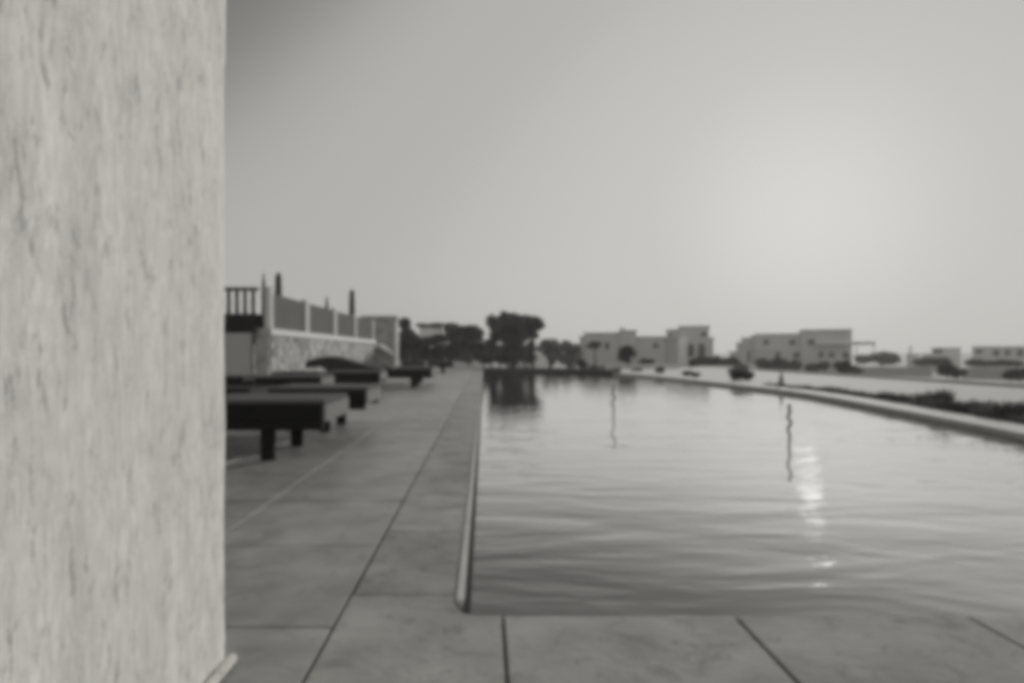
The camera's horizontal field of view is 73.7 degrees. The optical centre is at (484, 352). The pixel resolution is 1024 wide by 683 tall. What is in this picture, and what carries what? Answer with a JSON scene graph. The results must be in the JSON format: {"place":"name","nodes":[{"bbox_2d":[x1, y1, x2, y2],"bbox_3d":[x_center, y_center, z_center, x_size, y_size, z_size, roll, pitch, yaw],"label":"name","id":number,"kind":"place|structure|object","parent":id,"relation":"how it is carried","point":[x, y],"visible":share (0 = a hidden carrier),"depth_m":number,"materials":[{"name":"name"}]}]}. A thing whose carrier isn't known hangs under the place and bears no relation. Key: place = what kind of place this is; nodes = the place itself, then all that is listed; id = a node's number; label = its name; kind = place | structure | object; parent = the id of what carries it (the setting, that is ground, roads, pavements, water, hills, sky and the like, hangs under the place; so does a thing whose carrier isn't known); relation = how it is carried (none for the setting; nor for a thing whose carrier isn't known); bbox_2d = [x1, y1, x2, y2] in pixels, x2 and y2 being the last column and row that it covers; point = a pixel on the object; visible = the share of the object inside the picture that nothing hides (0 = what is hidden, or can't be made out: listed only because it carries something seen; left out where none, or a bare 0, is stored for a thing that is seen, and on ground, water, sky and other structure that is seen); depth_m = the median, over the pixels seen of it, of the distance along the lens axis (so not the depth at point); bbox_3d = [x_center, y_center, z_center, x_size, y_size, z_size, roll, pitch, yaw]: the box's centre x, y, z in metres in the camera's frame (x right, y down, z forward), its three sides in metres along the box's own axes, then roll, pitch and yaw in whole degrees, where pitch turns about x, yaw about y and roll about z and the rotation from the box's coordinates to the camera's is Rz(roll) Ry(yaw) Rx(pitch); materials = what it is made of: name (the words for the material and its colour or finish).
{"place":"outdoors","nodes":[
{"label":"outdoors","id":0,"kind":"place"},
{"bbox_2d":[0,0,237,682],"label":"plaster wall","id":1,"kind":"structure","parent":0,"point":[112,393],"depth_m":1.22,"materials":[{"name":"beige paint"}]},
{"bbox_2d":[219,362,478,682],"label":"deck","id":2,"kind":"structure","parent":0,"point":[308,523],"depth_m":3.38,"materials":[{"name":"stone"}]},
{"bbox_2d":[224,333,252,374],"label":"rendered wall","id":3,"kind":"structure","parent":2,"relation":"on","point":[238,353],"depth_m":15.60,"materials":[{"name":"grey paint"}]},
{"bbox_2d":[224,287,258,331],"bbox_3d":[-7.300,-0.985,15.700,4.200,1.030,0.060,0,0,0],"label":"railing","id":4,"kind":"object","parent":3,"relation":"on","point":[237,290],"visible":0.27,"depth_m":15.68,"materials":[{"name":"black metal"}]},
{"bbox_2d":[261,272,264,327],"bbox_3d":[-5.272,-0.529,16.300,0.102,2.778,0.097,0,0,0],"label":"slim post","id":5,"kind":"object","parent":2,"relation":"on","point":[262,295],"visible":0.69,"depth_m":16.27,"materials":[{"name":"black metal"}]},
{"bbox_2d":[275,272,281,295],"bbox_3d":[-5.434,-0.629,18.000,0.205,2.979,0.205,0,0,0],"label":"closed parasol","id":6,"kind":"object","parent":2,"relation":"on","point":[278,284],"visible":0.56,"depth_m":17.93,"materials":[{"name":"grey fabric"}]},
{"bbox_2d":[224,374,333,385],"bbox_3d":[-3.491,0.575,10.640,2.118,0.450,0.880,0,0,0],"label":"sun lounger","id":7,"kind":"object","parent":2,"relation":"on","point":[278,379],"visible":0.35,"depth_m":10.21,"materials":[{"name":"black wood"}]},
{"bbox_2d":[225,393,348,460],"bbox_3d":[-2.231,0.575,5.470,2.118,0.450,0.880,0,0,0],"label":"sun lounger","id":8,"kind":"object","parent":2,"relation":"on","point":[268,415],"visible":0.47,"depth_m":5.04,"materials":[{"name":"black wood"}]},
{"bbox_2d":[224,384,380,431],"bbox_3d":[-2.231,0.575,7.280,2.118,0.450,0.880,0,0,0],"label":"sun lounger","id":9,"kind":"object","parent":2,"relation":"on","point":[360,396],"visible":0.43,"depth_m":6.86,"materials":[{"name":"black wood"}]},
{"bbox_2d":[254,328,375,374],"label":"stone wall","id":10,"kind":"structure","parent":2,"relation":"on","point":[278,350],"depth_m":18.34,"materials":[{"name":"grey stone"}]},
{"bbox_2d":[224,314,262,343],"bbox_3d":[-7.180,-0.560,16.350,3.640,0.720,0.500,0,0,0],"label":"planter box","id":11,"kind":"object","parent":10,"relation":"on","point":[258,320],"visible":0.17,"depth_m":16.10,"materials":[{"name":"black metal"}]},
{"bbox_2d":[264,286,373,339],"bbox_3d":[-5.035,-1.046,23.310,0.130,0.968,15.020,0,0,0],"label":"panel fence","id":12,"kind":"object","parent":10,"relation":"on","point":[283,313],"visible":0.88,"depth_m":19.40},
{"bbox_2d":[325,295,328,308],"bbox_3d":[-5.265,-0.522,22.800,0.123,2.765,0.117,0,0,0],"label":"slim post","id":13,"kind":"object","parent":2,"relation":"on","point":[326,305],"visible":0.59,"depth_m":22.77,"materials":[{"name":"black metal"}]},
{"bbox_2d":[271,370,386,383],"bbox_3d":[-2.991,0.575,13.140,2.118,0.450,0.880,0,0,0],"label":"sun lounger","id":14,"kind":"object","parent":2,"relation":"on","point":[359,376],"visible":0.52,"depth_m":12.70,"materials":[{"name":"black wood"}]},
{"bbox_2d":[349,289,354,315],"bbox_3d":[-5.240,-0.819,27.000,0.254,3.359,0.254,0,0,0],"label":"closed parasol","id":15,"kind":"object","parent":2,"relation":"on","point":[351,302],"visible":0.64,"depth_m":26.91,"materials":[{"name":"grey fabric"}]},
{"bbox_2d":[305,356,434,387],"bbox_3d":[-2.600,0.445,15.740,2.855,0.710,0.880,0,0,0],"label":"sun lounger","id":16,"kind":"object","parent":2,"relation":"on","point":[333,363],"visible":0.66,"depth_m":15.30,"materials":[{"name":"black wood"}]},
{"bbox_2d":[360,316,400,366],"bbox_3d":[-5.100,-0.440,32.680,1.779,2.679,3.240,0,0,0],"label":"stone hut","id":17,"kind":"object","parent":2,"relation":"on","point":[386,333],"visible":0.66,"depth_m":33.00,"materials":[{"name":"grey paint"}]},
{"bbox_2d":[368,365,436,383],"bbox_3d":[-2.341,0.575,18.040,2.118,0.450,0.880,0,0,0],"label":"sun lounger","id":18,"kind":"object","parent":2,"relation":"on","point":[420,379],"visible":0.27,"depth_m":18.08,"materials":[{"name":"black wood"}]},
{"bbox_2d":[399,317,422,361],"bbox_3d":[-4.418,-0.577,39.857,1.743,3.074,1.234,0,0,12],"label":"tree","id":19,"kind":"object","parent":2,"relation":"on","point":[410,339],"visible":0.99,"depth_m":39.66,"materials":[{"name":"black plant"}]},
{"bbox_2d":[399,361,454,372],"bbox_3d":[-2.261,0.575,27.040,2.118,0.450,0.880,0,0,0],"label":"sun lounger","id":20,"kind":"object","parent":2,"relation":"on","point":[442,364],"visible":0.62,"depth_m":26.60,"materials":[{"name":"black wood"}]},
{"bbox_2d":[416,322,458,360],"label":"pergola","id":21,"kind":"object","parent":2,"relation":"on","point":[435,325],"visible":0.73,"depth_m":49.77,"materials":[{"name":"grey"}]},
{"bbox_2d":[416,333,459,360],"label":"tree","id":22,"kind":"object","parent":2,"relation":"on","point":[439,352],"visible":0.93,"depth_m":42.69,"materials":[{"name":"black plant"}]},
{"bbox_2d":[443,323,484,363],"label":"tree","id":23,"kind":"object","parent":2,"relation":"on","point":[464,337],"visible":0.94,"depth_m":45.59,"materials":[{"name":"black plant"}]},
{"bbox_2d":[224,0,1023,352],"label":"sky","id":24,"kind":"structure","parent":0,"point":[738,169],"materials":[{"name":"grey"}]},
{"bbox_2d":[253,353,1023,607],"bbox_3d":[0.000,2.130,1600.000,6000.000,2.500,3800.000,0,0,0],"label":"ground","id":25,"kind":"structure","parent":0,"point":[966,356],"depth_m":149.91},
{"bbox_2d":[419,327,443,361],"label":"white shed","id":26,"kind":"structure","parent":25,"relation":"on","point":[428,331],"depth_m":60.00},
{"bbox_2d":[399,338,583,367],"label":"hedge","id":27,"kind":"object","parent":25,"relation":"on","point":[462,356],"visible":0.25,"depth_m":56.67,"materials":[{"name":"black plant"}]},
{"bbox_2d":[477,352,537,367],"bbox_3d":[1.150,0.451,33.772,3.027,0.918,2.254,0,0,0],"label":"hedge","id":28,"kind":"object","parent":25,"relation":"on","point":[506,358],"visible":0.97,"depth_m":33.62,"materials":[{"name":"black plant"}]},
{"bbox_2d":[483,311,545,367],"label":"tree","id":29,"kind":"object","parent":25,"relation":"on","point":[513,332],"visible":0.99,"depth_m":41.71,"materials":[{"name":"black plant"}]},
{"bbox_2d":[534,351,548,366],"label":"white gable","id":30,"kind":"structure","parent":25,"relation":"on","point":[541,361],"depth_m":38.00,"materials":[{"name":"white paint"}]},
{"bbox_2d":[540,339,564,367],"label":"tree","id":31,"kind":"object","parent":25,"relation":"on","point":[554,348],"visible":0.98,"depth_m":49.77,"materials":[{"name":"grey plant"}]},
{"bbox_2d":[558,340,580,367],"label":"tree","id":32,"kind":"object","parent":25,"relation":"on","point":[568,358],"visible":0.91,"depth_m":51.81,"materials":[{"name":"grey plant"}]},
{"bbox_2d":[586,341,601,365],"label":"tree","id":33,"kind":"object","parent":25,"relation":"on","point":[595,345],"visible":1,"depth_m":51.91,"materials":[{"name":"grey plant"}]},
{"bbox_2d":[617,345,636,363],"bbox_3d":[8.348,0.342,39.939,1.233,1.590,0.964,0,0,0],"label":"tree","id":34,"kind":"object","parent":25,"relation":"on","point":[625,354],"visible":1,"depth_m":39.77,"materials":[{"name":"black plant"}]},
{"bbox_2d":[579,328,678,368],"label":"house","id":35,"kind":"structure","parent":25,"relation":"on","point":[661,349],"depth_m":62.11,"materials":[{"name":"paint"}]},
{"bbox_2d":[604,342,609,349],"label":"window","id":36,"kind":"structure","parent":35,"relation":"in","point":[606,344],"depth_m":62.37,"materials":[{"name":"grey glass"}]},
{"bbox_2d":[653,342,658,348],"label":"window","id":37,"kind":"structure","parent":35,"relation":"in","point":[655,344],"depth_m":61.85,"materials":[{"name":"grey glass"}]},
{"bbox_2d":[603,364,680,368],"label":"field wall","id":38,"kind":"structure","parent":25,"relation":"on","point":[643,366],"depth_m":36.00,"materials":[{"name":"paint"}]},
{"bbox_2d":[638,358,654,363],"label":"bush","id":39,"kind":"object","parent":25,"relation":"on","point":[646,361],"visible":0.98,"depth_m":41.93,"materials":[{"name":"grey plant"}]},
{"bbox_2d":[305,369,1023,682],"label":"swimming pool","id":40,"kind":"structure","parent":25,"relation":"in","point":[406,617],"depth_m":1.93,"materials":[{"name":"tile"}]},
{"bbox_2d":[483,368,620,374],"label":"parapet","id":41,"kind":"structure","parent":40,"relation":"on","point":[583,370],"depth_m":28.28,"materials":[{"name":"stone"}]},
{"bbox_2d":[470,372,1023,619],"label":"water","id":42,"kind":"structure","parent":40,"relation":"in","point":[682,498],"depth_m":3.66,"materials":[{"name":"grey liquid"}]},
{"bbox_2d":[611,383,615,447],"bbox_3d":[2.218,0.823,11.699,0.097,0.063,11.806,0,0,11],"label":"floating hose","id":43,"kind":"object","parent":42,"relation":"on","point":[612,394],"visible":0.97,"depth_m":10.09,"materials":[{"name":"grey plastic"}]},
{"bbox_2d":[786,404,792,480],"bbox_3d":[3.353,0.823,7.498,0.071,0.055,6.790,0,0,24],"label":"floating hose","id":44,"kind":"object","parent":42,"relation":"on","point":[788,427],"visible":0.99,"depth_m":6.68,"materials":[{"name":"grey plastic"}]},
{"bbox_2d":[665,326,713,367],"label":"house","id":45,"kind":"structure","parent":25,"relation":"on","point":[694,342],"depth_m":71.86,"materials":[{"name":"paint"}]},
{"bbox_2d":[701,331,706,336],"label":"window","id":46,"kind":"structure","parent":45,"relation":"in","point":[703,333],"depth_m":71.56,"materials":[{"name":"grey glass"}]},
{"bbox_2d":[688,358,695,367],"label":"tree","id":47,"kind":"object","parent":25,"relation":"on","point":[691,361],"visible":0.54,"depth_m":44.88,"materials":[{"name":"grey plant"}]},
{"bbox_2d":[694,355,740,366],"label":"hedge","id":48,"kind":"object","parent":25,"relation":"on","point":[712,361],"visible":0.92,"depth_m":49.51,"materials":[{"name":"grey plant"}]},
{"bbox_2d":[697,366,756,368],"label":"field wall","id":49,"kind":"structure","parent":25,"relation":"on","point":[728,367],"depth_m":44.00,"materials":[{"name":"grey stone"}]},
{"bbox_2d":[754,357,802,370],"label":"hedge","id":50,"kind":"object","parent":25,"relation":"on","point":[776,363],"visible":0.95,"depth_m":59.57,"materials":[{"name":"grey plant"}]},
{"bbox_2d":[729,329,852,371],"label":"house","id":51,"kind":"structure","parent":25,"relation":"on","point":[812,346],"depth_m":87.00,"materials":[{"name":"paint"}]},
{"bbox_2d":[747,351,749,361],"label":"window","id":52,"kind":"structure","parent":51,"relation":"in","point":[748,352],"depth_m":90.76,"materials":[{"name":"grey glass"}]},
{"bbox_2d":[763,339,768,344],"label":"window","id":53,"kind":"structure","parent":51,"relation":"in","point":[765,341],"depth_m":89.03,"materials":[{"name":"grey glass"}]},
{"bbox_2d":[775,352,780,357],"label":"window","id":54,"kind":"structure","parent":51,"relation":"in","point":[777,354],"depth_m":88.45,"materials":[{"name":"grey glass"}]},
{"bbox_2d":[789,339,795,345],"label":"window","id":55,"kind":"structure","parent":51,"relation":"in","point":[792,342],"depth_m":87.78,"materials":[{"name":"grey glass"}]},
{"bbox_2d":[793,352,799,358],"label":"window","id":56,"kind":"structure","parent":51,"relation":"in","point":[796,355],"depth_m":87.59,"materials":[{"name":"grey glass"}]},
{"bbox_2d":[807,339,814,344],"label":"window","id":57,"kind":"structure","parent":51,"relation":"in","point":[809,341],"depth_m":86.51,"materials":[{"name":"grey glass"}]},
{"bbox_2d":[818,351,823,357],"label":"window","id":58,"kind":"structure","parent":51,"relation":"in","point":[820,353],"depth_m":86.06,"materials":[{"name":"grey glass"}]},
{"bbox_2d":[828,352,834,357],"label":"window","id":59,"kind":"structure","parent":51,"relation":"in","point":[830,354],"depth_m":85.60,"materials":[{"name":"grey glass"}]},
{"bbox_2d":[842,352,848,358],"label":"window","id":60,"kind":"structure","parent":51,"relation":"in","point":[845,355],"depth_m":84.95,"materials":[{"name":"grey glass"}]},
{"bbox_2d":[804,361,830,371],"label":"hedge","id":61,"kind":"object","parent":25,"relation":"on","point":[818,367],"visible":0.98,"depth_m":57.53,"materials":[{"name":"black plant"}]},
{"bbox_2d":[832,360,863,373],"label":"bush","id":62,"kind":"object","parent":25,"relation":"on","point":[844,367],"visible":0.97,"depth_m":47.77,"materials":[{"name":"black plant"}]},
{"bbox_2d":[852,342,874,366],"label":"pergola","id":63,"kind":"object","parent":25,"relation":"on","point":[863,343],"visible":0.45,"depth_m":85.31,"materials":[{"name":"grey paint"}]},
{"bbox_2d":[853,351,901,366],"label":"tree","id":64,"kind":"object","parent":25,"relation":"on","point":[881,358],"visible":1,"depth_m":74.29,"materials":[{"name":"grey plant"}]},
{"bbox_2d":[749,368,1023,387],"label":"kerb","id":65,"kind":"structure","parent":25,"relation":"on","point":[942,380],"depth_m":20.72,"materials":[{"name":"grey concrete"}]},
{"bbox_2d":[862,367,931,376],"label":"field wall","id":66,"kind":"structure","parent":25,"relation":"on","point":[906,371],"depth_m":52.00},
{"bbox_2d":[908,346,911,366],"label":"chimney pole","id":67,"kind":"object","parent":25,"relation":"on","point":[910,357],"visible":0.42,"depth_m":103.90,"materials":[{"name":"grey paint"}]},
{"bbox_2d":[906,354,920,366],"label":"house","id":68,"kind":"structure","parent":25,"relation":"on","point":[915,356],"depth_m":105.05,"materials":[{"name":"paint"}]},
{"bbox_2d":[912,357,952,374],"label":"hedge","id":69,"kind":"object","parent":25,"relation":"on","point":[929,361],"visible":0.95,"depth_m":69.73,"materials":[{"name":"grey plant"}]},
{"bbox_2d":[922,348,961,371],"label":"house","id":70,"kind":"structure","parent":25,"relation":"on","point":[953,355],"depth_m":94.62,"materials":[{"name":"paint"}]},
{"bbox_2d":[933,349,942,353],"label":"window","id":71,"kind":"structure","parent":70,"relation":"in","point":[935,351],"depth_m":95.20,"materials":[{"name":"grey glass"}]},
{"bbox_2d":[937,363,967,378],"bbox_3d":[27.404,1.088,40.042,1.768,0.992,0.898,0,0,0],"label":"bush","id":72,"kind":"object","parent":25,"relation":"on","point":[949,370],"visible":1,"depth_m":39.82,"materials":[{"name":"black plant"}]},
{"bbox_2d":[962,368,1008,379],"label":"field wall","id":73,"kind":"structure","parent":25,"relation":"on","point":[984,373],"depth_m":50.00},
{"bbox_2d":[964,358,1023,368],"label":"hedge","id":74,"kind":"object","parent":25,"relation":"on","point":[983,363],"visible":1,"depth_m":61.51,"materials":[{"name":"grey plant"}]},
{"bbox_2d":[971,346,1023,368],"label":"house","id":75,"kind":"structure","parent":25,"relation":"on","point":[994,353],"depth_m":85.48,"materials":[{"name":"paint"}]},
{"bbox_2d":[975,349,981,353],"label":"window","id":76,"kind":"structure","parent":75,"relation":"in","point":[976,351],"depth_m":86.71,"materials":[{"name":"grey glass"}]},
{"bbox_2d":[993,349,999,355],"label":"window","id":77,"kind":"structure","parent":75,"relation":"in","point":[996,352],"depth_m":85.62,"materials":[{"name":"grey glass"}]},
{"bbox_2d":[1004,349,1010,355],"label":"window","id":78,"kind":"structure","parent":75,"relation":"in","point":[1007,352],"depth_m":84.95,"materials":[{"name":"grey glass"}]},
{"bbox_2d":[1017,349,1023,355],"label":"window","id":79,"kind":"structure","parent":75,"relation":"in","point":[1020,351],"depth_m":84.15,"materials":[{"name":"grey glass"}]},
{"bbox_2d":[1001,368,1023,381],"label":"bush","id":80,"kind":"object","parent":25,"relation":"on","point":[1015,374],"visible":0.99,"depth_m":37.89,"materials":[{"name":"black plant"}]},
{"bbox_2d":[620,367,1023,405],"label":"terrace","id":81,"kind":"structure","parent":0,"point":[982,393],"depth_m":18.63,"materials":[{"name":"grey concrete"}]},
{"bbox_2d":[531,340,534,367],"bbox_3d":[2.129,0.130,30.000,0.180,1.340,0.180,0,0,0],"label":"lamp post","id":82,"kind":"object","parent":81,"relation":"on","point":[532,341],"visible":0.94,"depth_m":29.95,"materials":[{"name":"black metal"}]},
{"bbox_2d":[576,358,588,368],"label":"bush","id":83,"kind":"object","parent":81,"relation":"on","point":[581,363],"visible":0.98,"depth_m":30.90,"materials":[{"name":"black plant"}]},
{"bbox_2d":[586,365,605,368],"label":"bush","id":84,"kind":"object","parent":81,"relation":"on","point":[594,367],"visible":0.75,"depth_m":31.90,"materials":[{"name":"black plant"}]},
{"bbox_2d":[655,366,664,374],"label":"bush","id":85,"kind":"object","parent":81,"relation":"on","point":[660,369],"visible":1,"depth_m":23.94,"materials":[{"name":"grey plant"}]},
{"bbox_2d":[682,370,699,377],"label":"bush","id":86,"kind":"object","parent":81,"relation":"on","point":[690,373],"visible":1,"depth_m":21.93,"materials":[{"name":"grey plant"}]},
{"bbox_2d":[727,363,749,379],"bbox_3d":[7.836,0.599,21.005,0.733,0.562,0.475,0,0,0],"label":"bush","id":87,"kind":"object","parent":81,"relation":"on","point":[743,367],"visible":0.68,"depth_m":20.92,"materials":[{"name":"grey plant"}]},
{"bbox_2d":[729,370,754,383],"bbox_3d":[6.984,0.667,18.497,0.706,0.426,0.277,0,0,0],"label":"bush","id":88,"kind":"object","parent":81,"relation":"on","point":[736,375],"visible":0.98,"depth_m":18.44,"materials":[{"name":"black plant"}]},
{"bbox_2d":[778,369,784,384],"bbox_3d":[6.958,0.615,16.000,0.240,0.470,0.240,0,0,0],"label":"cone stand","id":89,"kind":"object","parent":81,"relation":"on","point":[781,380],"visible":0.6,"depth_m":15.96,"materials":[{"name":"grey"}]},
{"bbox_2d":[873,391,891,399],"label":"grass plant","id":90,"kind":"object","parent":81,"relation":"on","point":[883,394],"depth_m":11.16,"materials":[{"name":"grey plant"}]},
{"bbox_2d":[763,382,1023,424],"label":"ground cover","id":91,"kind":"object","parent":81,"relation":"on","point":[995,413],"visible":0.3,"depth_m":9.01,"materials":[{"name":"grey plant"}]},
{"bbox_2d":[878,391,917,402],"bbox_3d":[6.510,0.740,10.693,0.724,0.279,0.736,0,0,0],"label":"grass plant","id":92,"kind":"object","parent":81,"relation":"on","point":[895,397],"depth_m":10.59,"materials":[{"name":"grey plant"}]},
{"bbox_2d":[910,390,930,404],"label":"grass plant","id":93,"kind":"object","parent":81,"relation":"on","point":[923,397],"depth_m":9.91,"materials":[{"name":"grey plant"}]},
{"bbox_2d":[926,387,960,402],"bbox_3d":[6.355,0.656,9.451,0.514,0.387,0.513,0,0,0],"label":"grass plant","id":94,"kind":"object","parent":81,"relation":"on","point":[944,395],"depth_m":9.36,"materials":[{"name":"grey plant"}]},
{"bbox_2d":[949,400,971,411],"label":"grass plant","id":95,"kind":"object","parent":81,"relation":"on","point":[954,404],"depth_m":8.94,"materials":[{"name":"black plant"}]},
{"bbox_2d":[960,401,986,414],"bbox_3d":[6.235,0.724,8.647,0.425,0.259,0.418,0,0,0],"label":"grass plant","id":96,"kind":"object","parent":81,"relation":"on","point":[976,405],"depth_m":8.61,"materials":[{"name":"black plant"}]},
{"bbox_2d":[987,400,1015,410],"bbox_3d":[6.157,0.704,8.085,0.444,0.331,0.446,0,0,20],"label":"grass plant","id":97,"kind":"object","parent":81,"relation":"on","point":[994,404],"depth_m":8.07,"materials":[{"name":"grey plant"}]},
{"bbox_2d":[1000,398,1023,416],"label":"grass plant","id":98,"kind":"object","parent":81,"relation":"on","point":[1017,406],"depth_m":7.75,"materials":[{"name":"black plant"}]}
]}

